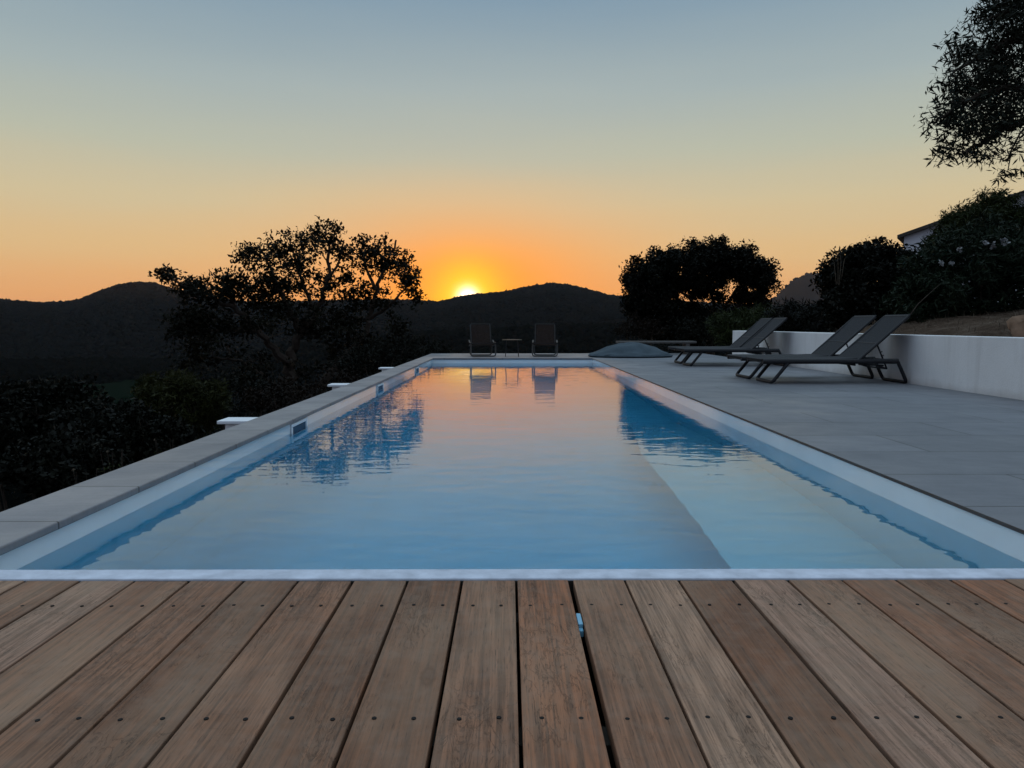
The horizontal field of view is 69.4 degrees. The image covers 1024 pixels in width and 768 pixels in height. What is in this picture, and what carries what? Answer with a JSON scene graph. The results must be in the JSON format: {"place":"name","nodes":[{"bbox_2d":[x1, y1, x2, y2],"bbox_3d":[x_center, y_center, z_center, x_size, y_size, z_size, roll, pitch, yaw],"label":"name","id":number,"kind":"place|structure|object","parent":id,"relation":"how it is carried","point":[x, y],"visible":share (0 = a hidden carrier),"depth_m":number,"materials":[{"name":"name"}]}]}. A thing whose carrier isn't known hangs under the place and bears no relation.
{"place":"outdoors","nodes":[
{"label":"outdoors","id":0,"kind":"place"},
{"bbox_2d":[71,380,150,406],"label":"field","id":1,"kind":"structure","parent":0,"point":[117,391],"depth_m":471.67,"materials":[{"name":"green plant"}]},
{"bbox_2d":[0,274,826,510],"bbox_3d":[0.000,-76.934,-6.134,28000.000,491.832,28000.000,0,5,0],"label":"terrain","id":2,"kind":"structure","parent":0,"point":[797,290],"depth_m":1272.76,"materials":[{"name":"green plant"}]},
{"bbox_2d":[0,373,115,511],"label":"evergreen shrub","id":3,"kind":"object","parent":2,"relation":"on","point":[26,408],"visible":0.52,"depth_m":8.79,"materials":[{"name":"green plant"}]},
{"bbox_2d":[71,468,97,483],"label":"wild flower","id":4,"kind":"object","parent":2,"relation":"on","point":[86,477],"visible":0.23,"depth_m":3.40,"materials":[{"name":"green plant"}]},
{"bbox_2d":[0,396,205,502],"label":"scrub bush","id":5,"kind":"object","parent":2,"relation":"on","point":[59,449],"visible":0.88,"depth_m":7.47,"materials":[{"name":"green plant"}]},
{"bbox_2d":[97,449,122,473],"bbox_3d":[-1.995,0.633,3.718,0.133,0.607,0.118,0,5,0],"label":"wild flower","id":6,"kind":"object","parent":2,"relation":"on","point":[112,459],"visible":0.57,"depth_m":3.71,"materials":[{"name":"green plant"}]},
{"bbox_2d":[129,367,233,440],"bbox_3d":[-5.658,1.383,12.664,1.777,3.409,1.902,-2,5,-20],"label":"pine sapling","id":7,"kind":"object","parent":2,"relation":"on","point":[179,389],"visible":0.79,"depth_m":12.26,"materials":[{"name":"green plant"}]},
{"bbox_2d":[184,367,288,434],"bbox_3d":[-5.574,1.354,15.075,2.142,3.352,2.258,0,5,0],"label":"broom bush","id":8,"kind":"object","parent":2,"relation":"on","point":[236,386],"visible":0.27,"depth_m":15.04,"materials":[{"name":"green plant"}]},
{"bbox_2d":[217,417,257,428],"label":"pillar","id":9,"kind":"structure","parent":2,"relation":"on","point":[228,422],"depth_m":5.36,"materials":[{"name":"white concrete"}]},
{"bbox_2d":[148,215,427,405],"bbox_3d":[-5.870,-0.836,20.157,7.055,7.485,3.865,-2,5,-23],"label":"oak tree","id":10,"kind":"object","parent":2,"relation":"on","point":[198,323],"visible":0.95,"depth_m":19.77,"materials":[{"name":"green plant"}]},
{"bbox_2d":[237,368,360,415],"bbox_3d":[-3.830,1.230,13.891,1.544,3.000,3.148,1,5,13],"label":"brush bush","id":11,"kind":"object","parent":2,"relation":"on","point":[259,399],"visible":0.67,"depth_m":12.88,"materials":[{"name":"green plant"}]},
{"bbox_2d":[327,383,349,389],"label":"pillar","id":12,"kind":"structure","parent":2,"relation":"on","point":[335,385],"depth_m":8.61,"materials":[{"name":"white concrete"}]},
{"bbox_2d":[378,367,392,371],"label":"pillar","id":13,"kind":"structure","parent":2,"relation":"on","point":[384,368],"depth_m":11.97,"materials":[{"name":"white concrete"}]},
{"bbox_2d":[327,334,452,378],"bbox_3d":[-2.811,0.638,17.906,3.374,3.662,2.187,-4,6,-41],"label":"thorny bush","id":14,"kind":"object","parent":2,"relation":"on","point":[397,357],"visible":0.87,"depth_m":17.61,"materials":[{"name":"green plant"}]},
{"bbox_2d":[0,272,830,444],"bbox_3d":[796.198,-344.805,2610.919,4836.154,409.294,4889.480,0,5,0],"label":"forest","id":15,"kind":"object","parent":2,"relation":"on","point":[41,358],"visible":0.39,"depth_m":1289.80,"materials":[{"name":"green plant"}]},
{"bbox_2d":[618,233,785,354],"bbox_3d":[5.995,-1.406,24.326,5.351,7.025,3.782,0,5,0],"label":"umbrella tree","id":16,"kind":"object","parent":2,"relation":"on","point":[658,284],"visible":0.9,"depth_m":23.41,"materials":[{"name":"green plant"}]},
{"bbox_2d":[732,331,1023,399],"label":"garden wall","id":17,"kind":"structure","parent":2,"relation":"on","point":[989,365],"depth_m":7.98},
{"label":"terrace foundation","id":18,"kind":"structure","parent":2,"relation":"on","visible":0},
{"bbox_2d":[420,353,591,359],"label":"terrace","id":19,"kind":"structure","parent":18,"relation":"on","point":[501,356],"depth_m":15.54,"materials":[{"name":"grey concrete"}]},
{"bbox_2d":[469,324,495,356],"bbox_3d":[-0.665,-0.972,16.257,0.558,0.709,0.860,-1,5,-7],"label":"lounge chair","id":20,"kind":"object","parent":19,"relation":"on","point":[481,334],"visible":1,"depth_m":16.47,"materials":[{"name":"grey fabric"}]},
{"bbox_2d":[502,339,521,356],"bbox_3d":[0.000,-0.784,16.089,0.429,0.367,0.429,0,5,0],"label":"side table","id":21,"kind":"object","parent":19,"relation":"on","point":[517,344],"visible":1,"depth_m":15.96,"materials":[{"name":"grey metal"}]},
{"bbox_2d":[532,324,557,356],"bbox_3d":[0.724,-0.973,16.263,0.558,0.709,0.860,0,5,3],"label":"lounge chair","id":22,"kind":"object","parent":19,"relation":"on","point":[544,334],"visible":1,"depth_m":16.47,"materials":[{"name":"grey fabric"}]},
{"bbox_2d":[0,579,1023,767],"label":"deck","id":23,"kind":"structure","parent":18,"relation":"on","point":[686,674],"depth_m":1.45,"materials":[{"name":"brown wood"}]},
{"bbox_2d":[576,613,583,636],"bbox_3d":[0.157,0.559,1.716,0.011,0.024,0.082,0,5,0],"label":"spacer clip","id":24,"kind":"object","parent":23,"relation":"attached to","point":[579,622],"visible":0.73,"depth_m":1.69,"materials":[{"name":"blue plastic"}]},
{"bbox_2d":[0,357,1023,580],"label":"swimming pool","id":25,"kind":"structure","parent":18,"relation":"in","point":[34,530],"depth_m":2.82,"materials":[{"name":"stone"}]},
{"bbox_2d":[17,363,1023,569],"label":"water","id":26,"kind":"structure","parent":25,"relation":"in","point":[512,466],"depth_m":3.34,"materials":[{"name":"blue liquid"}]},
{"bbox_2d":[436,662,605,726],"bbox_3d":[0.703,1.099,-0.696,7.800,0.280,5.432,0,5,0],"label":"deck foundation","id":27,"kind":"object","parent":18,"relation":"on","point":[598,703],"depth_m":1.80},
{"bbox_2d":[580,353,1023,529],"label":"terrace","id":28,"kind":"structure","parent":18,"relation":"on","point":[965,449],"depth_m":5.34,"materials":[{"name":"grey concrete"}]},
{"bbox_2d":[588,342,672,357],"bbox_3d":[2.536,-0.744,15.851,1.818,0.315,1.338,0,5,0],"label":"beanbag","id":29,"kind":"object","parent":28,"relation":"on","point":[630,350],"visible":1,"depth_m":15.44,"materials":[{"name":"grey fabric"}]},
{"bbox_2d":[616,341,696,353],"bbox_3d":[3.370,-0.854,17.353,1.820,0.305,0.405,0,5,0],"label":"bench","id":30,"kind":"object","parent":28,"relation":"on","point":[685,343],"visible":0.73,"depth_m":17.14,"materials":[{"name":"grey wood"}]},
{"bbox_2d":[668,318,772,363],"bbox_3d":[3.691,-0.773,13.198,1.715,0.806,0.600,0,5,0],"label":"sun lounger","id":31,"kind":"object","parent":28,"relation":"on","point":[751,332],"visible":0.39,"depth_m":13.17,"materials":[{"name":"grey fabric"}]},
{"bbox_2d":[675,317,786,365],"bbox_3d":[3.670,-0.713,12.444,1.715,0.806,0.600,0,5,-1],"label":"sun lounger","id":32,"kind":"object","parent":28,"relation":"on","point":[761,335],"visible":0.77,"depth_m":12.25,"materials":[{"name":"grey fabric"}]},
{"bbox_2d":[727,315,876,378],"bbox_3d":[3.711,-0.482,9.556,1.715,0.806,0.600,0,5,-1],"label":"sun lounger","id":33,"kind":"object","parent":28,"relation":"on","point":[843,336],"visible":0.67,"depth_m":9.52,"materials":[{"name":"grey fabric"}]},
{"bbox_2d":[746,314,909,383],"bbox_3d":[3.737,-0.423,8.819,1.715,0.806,0.600,0,5,0],"label":"sun lounger","id":34,"kind":"object","parent":28,"relation":"on","point":[868,341],"visible":1,"depth_m":8.65,"materials":[{"name":"grey fabric"}]},
{"bbox_2d":[0,0,1023,302],"label":"sky","id":35,"kind":"structure","parent":0,"point":[503,144],"materials":[{"name":"blue"}]},
{"bbox_2d":[830,307,1023,336],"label":"earth bank","id":36,"kind":"structure","parent":0,"point":[939,328],"depth_m":9.71,"materials":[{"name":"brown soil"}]},
{"bbox_2d":[662,311,754,356],"bbox_3d":[5.827,-0.115,21.503,2.845,4.032,2.260,0,5,0],"label":"slope bush","id":37,"kind":"object","parent":36,"relation":"on","point":[691,331],"visible":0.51,"depth_m":21.17,"materials":[{"name":"green plant"}]},
{"bbox_2d":[701,301,778,345],"bbox_3d":[5.828,-0.076,18.409,1.915,4.021,2.528,4,6,41],"label":"spiky bush","id":38,"kind":"object","parent":36,"relation":"on","point":[740,319],"visible":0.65,"depth_m":17.97,"materials":[{"name":"green plant"}]},
{"bbox_2d":[761,297,835,332],"bbox_3d":[6.678,-0.010,17.078,1.857,4.051,2.018,0,5,0],"label":"reed bush","id":39,"kind":"object","parent":36,"relation":"on","point":[796,322],"visible":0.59,"depth_m":16.59,"materials":[{"name":"green plant"}]},
{"bbox_2d":[808,236,920,331],"bbox_3d":[7.013,-0.369,14.489,2.538,5.068,2.848,0,5,0],"label":"laurel bush","id":40,"kind":"object","parent":36,"relation":"on","point":[860,289],"visible":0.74,"depth_m":13.78,"materials":[{"name":"green plant"}]},
{"bbox_2d":[830,254,844,284],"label":"dry stalk","id":41,"kind":"object","parent":40,"relation":"attached to","point":[840,269],"visible":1,"depth_m":13.89,"materials":[{"name":"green plant"}]},
{"bbox_2d":[905,284,939,321],"bbox_3d":[5.725,-1.131,10.313,0.708,0.544,0.018,-2,5,-25],"label":"bare cane","id":42,"kind":"object","parent":36,"relation":"on","point":[921,300],"visible":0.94,"depth_m":10.30,"materials":[{"name":"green plant"}]},
{"bbox_2d":[879,207,1023,322],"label":"oleander","id":43,"kind":"object","parent":36,"relation":"on","point":[987,254],"visible":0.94,"depth_m":10.95,"materials":[{"name":"green plant"}]},
{"bbox_2d":[897,190,1023,306],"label":"house","id":44,"kind":"structure","parent":36,"relation":"on","point":[910,237],"depth_m":25.49,"materials":[{"name":"paint"}]},
{"bbox_2d":[914,0,1023,186],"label":"olive tree","id":45,"kind":"object","parent":36,"relation":"on","point":[996,85],"visible":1,"depth_m":6.84,"materials":[{"name":"green plant"}]},
{"bbox_2d":[921,185,1023,262],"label":"tamarisk tree","id":46,"kind":"object","parent":36,"relation":"on","point":[1000,202],"visible":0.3,"depth_m":15.59,"materials":[{"name":"green plant"}]},
{"bbox_2d":[1006,315,1023,336],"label":"boulder","id":47,"kind":"object","parent":36,"relation":"on","point":[1015,325],"visible":0.37,"depth_m":7.41,"materials":[{"name":"beige stone"}]}
]}

